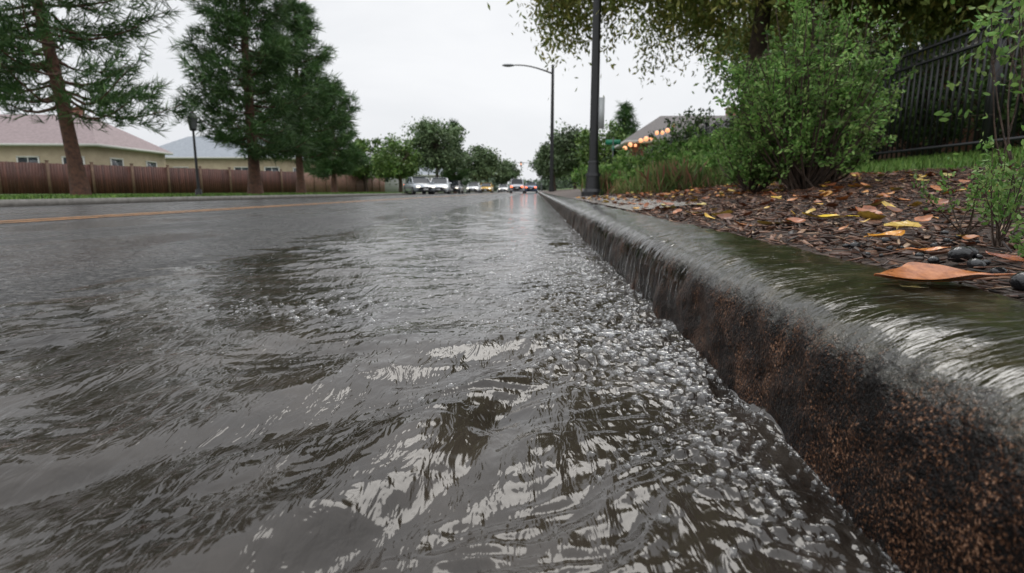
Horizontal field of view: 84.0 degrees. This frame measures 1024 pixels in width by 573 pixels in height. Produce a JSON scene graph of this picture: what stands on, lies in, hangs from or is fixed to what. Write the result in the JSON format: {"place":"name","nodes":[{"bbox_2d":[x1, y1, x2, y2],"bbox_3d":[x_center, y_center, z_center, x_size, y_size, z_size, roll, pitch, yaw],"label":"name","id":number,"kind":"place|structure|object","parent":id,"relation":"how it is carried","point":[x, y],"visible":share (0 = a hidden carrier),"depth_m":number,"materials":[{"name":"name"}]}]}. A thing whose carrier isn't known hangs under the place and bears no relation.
{"place":"outdoors","nodes":[
{"label":"outdoors","id":0,"kind":"place"},
{"bbox_2d":[0,191,497,199],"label":"lawn","id":1,"kind":"structure","parent":0,"point":[178,193],"depth_m":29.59,"materials":[{"name":"green plant"}]},
{"bbox_2d":[0,146,165,193],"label":"walls","id":2,"kind":"structure","parent":1,"relation":"on","point":[94,154],"depth_m":39.50,"materials":[{"name":"paint"}]},
{"bbox_2d":[0,114,171,152],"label":"roof","id":3,"kind":"structure","parent":2,"relation":"on","point":[21,130],"depth_m":41.14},
{"bbox_2d":[71,107,84,114],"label":"chimney","id":4,"kind":"object","parent":3,"relation":"on","point":[79,110],"visible":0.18,"depth_m":43.90,"materials":[{"name":"brick"}]},
{"bbox_2d":[0,143,172,154],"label":"fascia","id":5,"kind":"structure","parent":2,"relation":"attached to","point":[82,144],"depth_m":38.98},
{"bbox_2d":[16,156,156,172],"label":"window frames","id":6,"kind":"structure","parent":2,"relation":"attached to","point":[38,158],"depth_m":39.42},
{"bbox_2d":[18,158,155,173],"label":"windows","id":7,"kind":"structure","parent":2,"relation":"attached to","point":[114,162],"depth_m":39.51,"materials":[{"name":"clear glass"}]},
{"bbox_2d":[0,0,198,195],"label":"pine tree","id":8,"kind":"object","parent":1,"relation":"on","point":[51,65],"visible":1,"depth_m":16.73,"materials":[{"name":"green plant"}]},
{"bbox_2d":[0,160,296,193],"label":"wooden fence","id":9,"kind":"object","parent":1,"relation":"on","point":[116,179],"visible":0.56,"depth_m":38.60,"materials":[{"name":"brown wood"}]},
{"bbox_2d":[186,112,201,195],"bbox_3d":[-11.346,-4.729,20.385,0.398,2.950,0.398,0,10,2],"label":"lamp post","id":10,"kind":"object","parent":1,"relation":"on","point":[192,121],"visible":0.84,"depth_m":20.30,"materials":[{"name":"black metal"}]},
{"bbox_2d":[165,159,316,172],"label":"walls","id":11,"kind":"structure","parent":1,"relation":"on","point":[288,166],"depth_m":56.57,"materials":[{"name":"paint"}]},
{"bbox_2d":[159,136,273,156],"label":"roof","id":12,"kind":"structure","parent":11,"relation":"on","point":[182,147],"depth_m":57.57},
{"bbox_2d":[173,167,295,171],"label":"window frames","id":13,"kind":"structure","parent":11,"relation":"attached to","point":[242,167],"depth_m":56.59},
{"bbox_2d":[165,157,306,160],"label":"fascia","id":14,"kind":"structure","parent":11,"relation":"attached to","point":[210,158],"depth_m":56.00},
{"bbox_2d":[235,168,295,171],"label":"windows","id":15,"kind":"structure","parent":11,"relation":"attached to","point":[270,169],"depth_m":56.65,"materials":[{"name":"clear glass"}]},
{"bbox_2d":[150,0,335,194],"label":"pine tree","id":16,"kind":"object","parent":1,"relation":"on","point":[273,54],"visible":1,"depth_m":24.07,"materials":[{"name":"green plant"}]},
{"bbox_2d":[238,0,359,192],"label":"pine tree","id":17,"kind":"object","parent":1,"relation":"on","point":[315,64],"visible":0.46,"depth_m":32.19,"materials":[{"name":"green plant"}]},
{"bbox_2d":[303,77,372,192],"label":"pine tree","id":18,"kind":"object","parent":1,"relation":"on","point":[347,162],"visible":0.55,"depth_m":43.07,"materials":[{"name":"green plant"}]},
{"bbox_2d":[304,173,384,192],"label":"wooden fence","id":19,"kind":"object","parent":1,"relation":"on","point":[350,183],"visible":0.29,"depth_m":60.08,"materials":[{"name":"brown wood"}]},
{"bbox_2d":[335,137,393,191],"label":"ash tree","id":20,"kind":"object","parent":1,"relation":"on","point":[364,173],"visible":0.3,"depth_m":62.80,"materials":[{"name":"green plant"}]},
{"bbox_2d":[352,174,404,191],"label":"walls","id":21,"kind":"structure","parent":1,"relation":"on","point":[392,187],"depth_m":75.61,"materials":[{"name":"grey paint"}]},
{"bbox_2d":[365,133,425,191],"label":"ash tree","id":22,"kind":"object","parent":1,"relation":"on","point":[403,166],"visible":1,"depth_m":56.49,"materials":[{"name":"green plant"}]},
{"bbox_2d":[401,114,472,177],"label":"ash tree","id":23,"kind":"object","parent":1,"relation":"on","point":[433,141],"visible":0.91,"depth_m":63.99,"materials":[{"name":"green plant"}]},
{"bbox_2d":[418,176,464,191],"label":"walls","id":24,"kind":"structure","parent":1,"relation":"on","point":[434,177],"depth_m":92.96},
{"bbox_2d":[417,168,442,174],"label":"roof","id":25,"kind":"structure","parent":24,"relation":"on","point":[426,173],"depth_m":93.26,"materials":[{"name":"grey"}]},
{"bbox_2d":[0,192,528,361],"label":"road","id":26,"kind":"structure","parent":0,"point":[43,260],"depth_m":3.85,"materials":[{"name":"grey asphalt"}]},
{"bbox_2d":[0,191,506,206],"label":"kerb","id":27,"kind":"structure","parent":26,"relation":"on","point":[39,202],"depth_m":16.25,"materials":[{"name":"concrete"}]},
{"bbox_2d":[0,192,507,222],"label":"lane marking","id":28,"kind":"object","parent":26,"relation":"on","point":[176,212],"visible":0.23,"depth_m":6.66,"materials":[{"name":"yellow paint"}]},
{"bbox_2d":[404,177,434,194],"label":"parked car","id":29,"kind":"object","parent":26,"relation":"on","point":[414,185],"visible":0.96,"depth_m":47.49,"materials":[{"name":"grey paint"}]},
{"bbox_2d":[428,178,451,193],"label":"parked car","id":30,"kind":"object","parent":26,"relation":"on","point":[441,184],"visible":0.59,"depth_m":50.33,"materials":[{"name":"white paint"}]},
{"bbox_2d":[0,192,900,572],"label":"flood water","id":31,"kind":"structure","parent":26,"relation":"on","point":[182,424],"depth_m":0.73,"materials":[{"name":"grey liquid"}]},
{"bbox_2d":[212,238,895,571],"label":"bubble foam","id":32,"kind":"object","parent":31,"relation":"on","point":[631,366],"visible":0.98,"depth_m":1.05,"materials":[{"name":"white"}]},
{"bbox_2d":[591,220,682,321],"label":"spilling water","id":33,"kind":"structure","parent":31,"relation":"on","point":[619,263],"depth_m":1.88,"materials":[{"name":"clear liquid"}]},
{"bbox_2d":[444,180,463,193],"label":"parked car","id":34,"kind":"object","parent":26,"relation":"on","point":[456,186],"visible":0.63,"depth_m":64.35,"materials":[{"name":"grey paint"}]},
{"bbox_2d":[440,119,470,192],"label":"tree","id":35,"kind":"object","parent":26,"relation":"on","point":[460,175],"visible":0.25,"depth_m":73.41,"materials":[{"name":"green plant"}]},
{"bbox_2d":[466,182,481,192],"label":"parked car","id":36,"kind":"object","parent":26,"relation":"on","point":[474,187],"visible":0.91,"depth_m":77.67,"materials":[{"name":"white paint"}]},
{"bbox_2d":[458,143,504,181],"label":"ash tree","id":37,"kind":"object","parent":26,"relation":"on","point":[485,166],"visible":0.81,"depth_m":84.92,"materials":[{"name":"green plant"}]},
{"bbox_2d":[481,183,493,192],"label":"taxi car","id":38,"kind":"object","parent":26,"relation":"on","point":[486,187],"visible":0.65,"depth_m":81.84,"materials":[{"name":"yellow paint"}]},
{"bbox_2d":[498,184,508,191],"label":"car","id":39,"kind":"object","parent":26,"relation":"on","point":[503,187],"visible":0.9,"depth_m":102.36,"materials":[{"name":"grey paint"}]},
{"bbox_2d":[486,158,523,191],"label":"ash tree","id":40,"kind":"object","parent":26,"relation":"on","point":[510,171],"visible":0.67,"depth_m":115.70,"materials":[{"name":"green plant"}]},
{"bbox_2d":[509,179,525,192],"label":"car","id":41,"kind":"object","parent":26,"relation":"on","point":[516,185],"visible":0.94,"depth_m":68.88,"materials":[{"name":"grey paint"}]},
{"bbox_2d":[524,183,537,192],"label":"car","id":42,"kind":"object","parent":26,"relation":"on","point":[530,187],"visible":0.84,"depth_m":80.59,"materials":[{"name":"blue paint"}]},
{"bbox_2d":[537,191,1023,572],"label":"kerb","id":43,"kind":"structure","parent":26,"relation":"on","point":[894,409],"depth_m":0.57,"materials":[{"name":"grey concrete"}]},
{"bbox_2d":[900,285,926,287],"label":"fallen leaf","id":44,"kind":"object","parent":43,"relation":"on","point":[912,286],"visible":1,"depth_m":0.69,"materials":[{"name":"plant"}]},
{"bbox_2d":[0,0,920,190],"label":"sky","id":45,"kind":"structure","parent":0,"point":[441,60],"materials":[{"name":"white"}]},
{"bbox_2d":[576,154,744,194],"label":"ornamental grass","id":46,"kind":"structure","parent":0,"point":[662,178],"depth_m":7.16,"materials":[{"name":"green plant"}]},
{"bbox_2d":[539,163,1023,300],"bbox_3d":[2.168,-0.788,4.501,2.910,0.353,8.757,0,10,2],"label":"bark mulch","id":47,"kind":"object","parent":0,"point":[868,225],"visible":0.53,"depth_m":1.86,"materials":[{"name":"brown wood"}]},
{"bbox_2d":[513,162,541,190],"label":"traffic light","id":48,"kind":"object","parent":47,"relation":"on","point":[521,166],"visible":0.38,"depth_m":125.20,"materials":[{"name":"grey metal"}]},
{"bbox_2d":[502,64,554,191],"bbox_3d":[1.104,-10.476,37.774,3.510,8.241,0.392,0,10,2],"label":"street lamp","id":49,"kind":"object","parent":47,"relation":"on","point":[551,187],"visible":1,"depth_m":37.59,"materials":[{"name":"black metal"}]},
{"bbox_2d":[528,143,571,184],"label":"maple tree","id":50,"kind":"object","parent":47,"relation":"on","point":[563,177],"visible":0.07,"depth_m":73.02,"materials":[{"name":"green plant"}]},
{"bbox_2d":[533,130,570,190],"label":"maple tree","id":51,"kind":"object","parent":47,"relation":"on","point":[542,154],"visible":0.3,"depth_m":55.74,"materials":[{"name":"green plant"}]},
{"bbox_2d":[571,161,605,187],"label":"shrub","id":52,"kind":"object","parent":47,"relation":"on","point":[581,172],"visible":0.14,"depth_m":18.53,"materials":[{"name":"green plant"}]},
{"bbox_2d":[581,0,604,196],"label":"street lamp","id":53,"kind":"object","parent":47,"relation":"on","point":[597,110],"visible":0.94,"depth_m":9.74,"materials":[{"name":"black metal"}]},
{"bbox_2d":[600,163,627,175],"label":"shrub","id":54,"kind":"object","parent":47,"relation":"on","point":[608,168],"visible":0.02,"depth_m":12.06,"materials":[{"name":"green plant"}]},
{"bbox_2d":[599,148,654,174],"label":"shrub","id":55,"kind":"object","parent":47,"relation":"on","point":[630,164],"visible":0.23,"depth_m":14.25,"materials":[{"name":"green plant"}]},
{"bbox_2d":[609,164,654,184],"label":"shrub","id":56,"kind":"object","parent":47,"relation":"on","point":[621,177],"visible":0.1,"depth_m":10.06,"materials":[{"name":"green plant"}]},
{"bbox_2d":[573,195,698,209],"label":"sidewalk","id":57,"kind":"structure","parent":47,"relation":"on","point":[625,206],"depth_m":4.32,"materials":[{"name":"concrete"}]},
{"bbox_2d":[662,147,726,180],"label":"shrub","id":58,"kind":"object","parent":47,"relation":"on","point":[708,164],"visible":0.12,"depth_m":7.99,"materials":[{"name":"green plant"}]},
{"bbox_2d":[663,127,740,169],"bbox_3d":[3.293,-2.167,9.632,1.531,0.959,1.564,0,10,2],"label":"shrub","id":59,"kind":"object","parent":47,"relation":"on","point":[691,144],"visible":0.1,"depth_m":9.46,"materials":[{"name":"green plant"}]},
{"bbox_2d":[700,111,790,193],"bbox_3d":[1.787,-1.008,4.253,0.719,0.632,0.796,-6,11,-33],"label":"shrub","id":60,"kind":"object","parent":47,"relation":"on","point":[749,174],"visible":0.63,"depth_m":4.17,"materials":[{"name":"green plant"}]},
{"bbox_2d":[576,165,1021,281],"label":"fallen leaves","id":61,"kind":"object","parent":47,"relation":"on","point":[869,211],"depth_m":1.86,"materials":[{"name":"brown plant"}]},
{"bbox_2d":[710,0,918,190],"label":"shrub","id":62,"kind":"object","parent":47,"relation":"on","point":[788,112],"visible":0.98,"depth_m":3.70,"materials":[{"name":"green plant"}]},
{"bbox_2d":[802,212,858,218],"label":"fallen leaf","id":63,"kind":"object","parent":47,"relation":"on","point":[828,216],"visible":1,"depth_m":1.57,"materials":[{"name":"yellow plant"}]},
{"bbox_2d":[800,60,902,183],"bbox_3d":[2.451,-1.258,4.336,0.858,0.942,0.773,0,10,2],"label":"shrub","id":64,"kind":"object","parent":47,"relation":"on","point":[837,174],"visible":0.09,"depth_m":4.23,"materials":[{"name":"green plant"}]},
{"bbox_2d":[864,230,904,237],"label":"fallen leaf","id":65,"kind":"object","parent":47,"relation":"on","point":[893,233],"visible":1,"depth_m":1.11,"materials":[{"name":"plant"}]},
{"bbox_2d":[769,145,1023,175],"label":"grass","id":66,"kind":"structure","parent":47,"relation":"on","point":[934,161],"depth_m":5.62,"materials":[{"name":"green plant"}]},
{"bbox_2d":[884,220,921,228],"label":"fallen leaf","id":67,"kind":"object","parent":47,"relation":"on","point":[904,224],"visible":1,"depth_m":1.25,"materials":[{"name":"yellow plant"}]},
{"bbox_2d":[896,247,948,250],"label":"fallen leaf","id":68,"kind":"object","parent":47,"relation":"on","point":[927,249],"visible":1,"depth_m":0.91,"materials":[{"name":"orange plant"}]},
{"bbox_2d":[842,230,1023,290],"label":"wet pebbles","id":69,"kind":"object","parent":47,"relation":"on","point":[972,255],"visible":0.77,"depth_m":0.91,"materials":[{"name":"grey stone"}]},
{"bbox_2d":[911,153,1023,234],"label":"weed plant","id":70,"kind":"object","parent":47,"relation":"on","point":[974,192],"visible":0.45,"depth_m":1.14,"materials":[{"name":"green plant"}]},
{"bbox_2d":[933,0,1023,180],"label":"sapling","id":71,"kind":"object","parent":47,"relation":"on","point":[1018,14],"visible":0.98,"depth_m":2.36,"materials":[{"name":"green plant"}]},
{"bbox_2d":[961,125,1023,246],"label":"weed plant","id":72,"kind":"object","parent":47,"relation":"on","point":[1009,200],"visible":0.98,"depth_m":0.96,"materials":[{"name":"green plant"}]},
{"bbox_2d":[985,251,1023,261],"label":"fallen leaf","id":73,"kind":"object","parent":47,"relation":"on","point":[1011,257],"visible":1,"depth_m":0.80,"materials":[{"name":"brown plant"}]},
{"bbox_2d":[1001,214,1023,256],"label":"weed plant","id":74,"kind":"object","parent":47,"relation":"on","point":[1017,240],"visible":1,"depth_m":0.80,"materials":[{"name":"green plant"}]},
{"bbox_2d":[543,155,1023,190],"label":"lawn","id":75,"kind":"structure","parent":0,"point":[878,169],"depth_m":5.99,"materials":[{"name":"green plant"}]},
{"bbox_2d":[544,118,588,188],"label":"maple tree","id":76,"kind":"object","parent":75,"relation":"on","point":[564,142],"visible":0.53,"depth_m":47.45,"materials":[{"name":"green plant"}]},
{"bbox_2d":[568,118,629,170],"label":"maple tree","id":77,"kind":"object","parent":75,"relation":"on","point":[582,155],"visible":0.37,"depth_m":41.69,"materials":[{"name":"green plant"}]},
{"bbox_2d":[606,137,620,157],"bbox_3d":[4.210,-5.120,23.828,0.460,2.200,0.445,-8,13,-41],"label":"street sign","id":78,"kind":"object","parent":75,"relation":"on","point":[613,142],"visible":0.63,"depth_m":23.67,"materials":[{"name":"green metal"}]},
{"bbox_2d":[611,99,640,155],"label":"spruce tree","id":79,"kind":"object","parent":75,"relation":"on","point":[625,108],"visible":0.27,"depth_m":43.80,"materials":[{"name":"green plant"}]},
{"bbox_2d":[601,144,661,166],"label":"shrub","id":80,"kind":"object","parent":75,"relation":"on","point":[610,158],"visible":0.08,"depth_m":23.16,"materials":[{"name":"green plant"}]},
{"bbox_2d":[610,108,735,155],"bbox_3d":[13.094,-9.527,39.372,12.116,5.740,9.113,0,10,2],"label":"bungalow","id":81,"kind":"object","parent":75,"relation":"on","point":[635,140],"visible":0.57,"depth_m":36.70,"materials":[{"name":"brick"}]},
{"bbox_2d":[641,124,730,167],"bbox_3d":[3.854,-2.908,12.532,2.092,1.273,1.904,0,10,2],"label":"shrub","id":82,"kind":"object","parent":75,"relation":"on","point":[655,155],"visible":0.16,"depth_m":12.27,"materials":[{"name":"green plant"}]},
{"bbox_2d":[640,106,733,153],"bbox_3d":[5.352,-4.105,16.277,2.831,2.167,2.957,-8,12,-39],"label":"shrub","id":83,"kind":"object","parent":75,"relation":"on","point":[696,124],"visible":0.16,"depth_m":16.10,"materials":[{"name":"green plant"}]},
{"bbox_2d":[663,107,724,152],"bbox_3d":[7.319,-5.299,20.996,3.289,2.516,3.726,0,10,2],"label":"shrub","id":84,"kind":"object","parent":75,"relation":"on","point":[683,119],"visible":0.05,"depth_m":20.74,"materials":[{"name":"green plant"}]},
{"bbox_2d":[722,100,759,147],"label":"shrub","id":85,"kind":"object","parent":75,"relation":"on","point":[732,129],"visible":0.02,"depth_m":10.73,"materials":[{"name":"green plant"}]},
{"bbox_2d":[487,0,1012,170],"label":"willow tree","id":86,"kind":"object","parent":75,"relation":"on","point":[708,15],"visible":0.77,"depth_m":11.80,"materials":[{"name":"green plant"}]},
{"bbox_2d":[684,0,996,103],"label":"elm tree","id":87,"kind":"object","parent":75,"relation":"on","point":[872,51],"visible":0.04,"depth_m":16.65,"materials":[{"name":"green plant"}]},
{"bbox_2d":[669,1,1023,162],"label":"iron fence","id":88,"kind":"object","parent":75,"relation":"on","point":[987,128],"visible":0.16,"depth_m":7.25,"materials":[{"name":"black metal"}]},
{"bbox_2d":[817,59,930,160],"bbox_3d":[7.485,-3.786,12.282,2.411,2.335,2.515,-7,12,-36],"label":"hedge shrub","id":89,"kind":"object","parent":75,"relation":"on","point":[885,147],"visible":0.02,"depth_m":12.11,"materials":[{"name":"green plant"}]},
{"bbox_2d":[764,0,1023,152],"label":"elm tree","id":90,"kind":"object","parent":75,"relation":"on","point":[927,23],"visible":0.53,"depth_m":10.47,"materials":[{"name":"green plant"}]},
{"bbox_2d":[867,25,1008,159],"bbox_3d":[7.222,-3.296,9.821,2.592,2.186,2.440,0,10,2],"label":"hedge shrub","id":91,"kind":"object","parent":75,"relation":"on","point":[930,109],"visible":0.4,"depth_m":9.57,"materials":[{"name":"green plant"}]},
{"bbox_2d":[876,54,1023,160],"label":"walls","id":92,"kind":"structure","parent":75,"relation":"on","point":[969,148],"depth_m":14.34,"materials":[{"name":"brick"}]},
{"bbox_2d":[910,81,934,117],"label":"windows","id":93,"kind":"structure","parent":92,"relation":"attached to","point":[929,102],"depth_m":15.18,"materials":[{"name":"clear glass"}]},
{"bbox_2d":[888,42,991,82],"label":"fascia","id":94,"kind":"structure","parent":92,"relation":"attached to","point":[974,50],"depth_m":14.32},
{"bbox_2d":[893,27,994,69],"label":"roof","id":95,"kind":"structure","parent":92,"relation":"on","point":[931,54],"depth_m":14.39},
{"bbox_2d":[926,0,1023,146],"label":"hedge shrub","id":96,"kind":"object","parent":75,"relation":"on","point":[1012,108],"visible":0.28,"depth_m":7.74,"materials":[{"name":"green plant"}]},
{"label":"ground","id":97,"kind":"structure","parent":0,"visible":0},
{"bbox_2d":[465,173,579,191],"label":"distant trees","id":98,"kind":"object","parent":97,"relation":"on","point":[561,184],"visible":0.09,"depth_m":119.88,"materials":[{"name":"green plant"}]}
]}

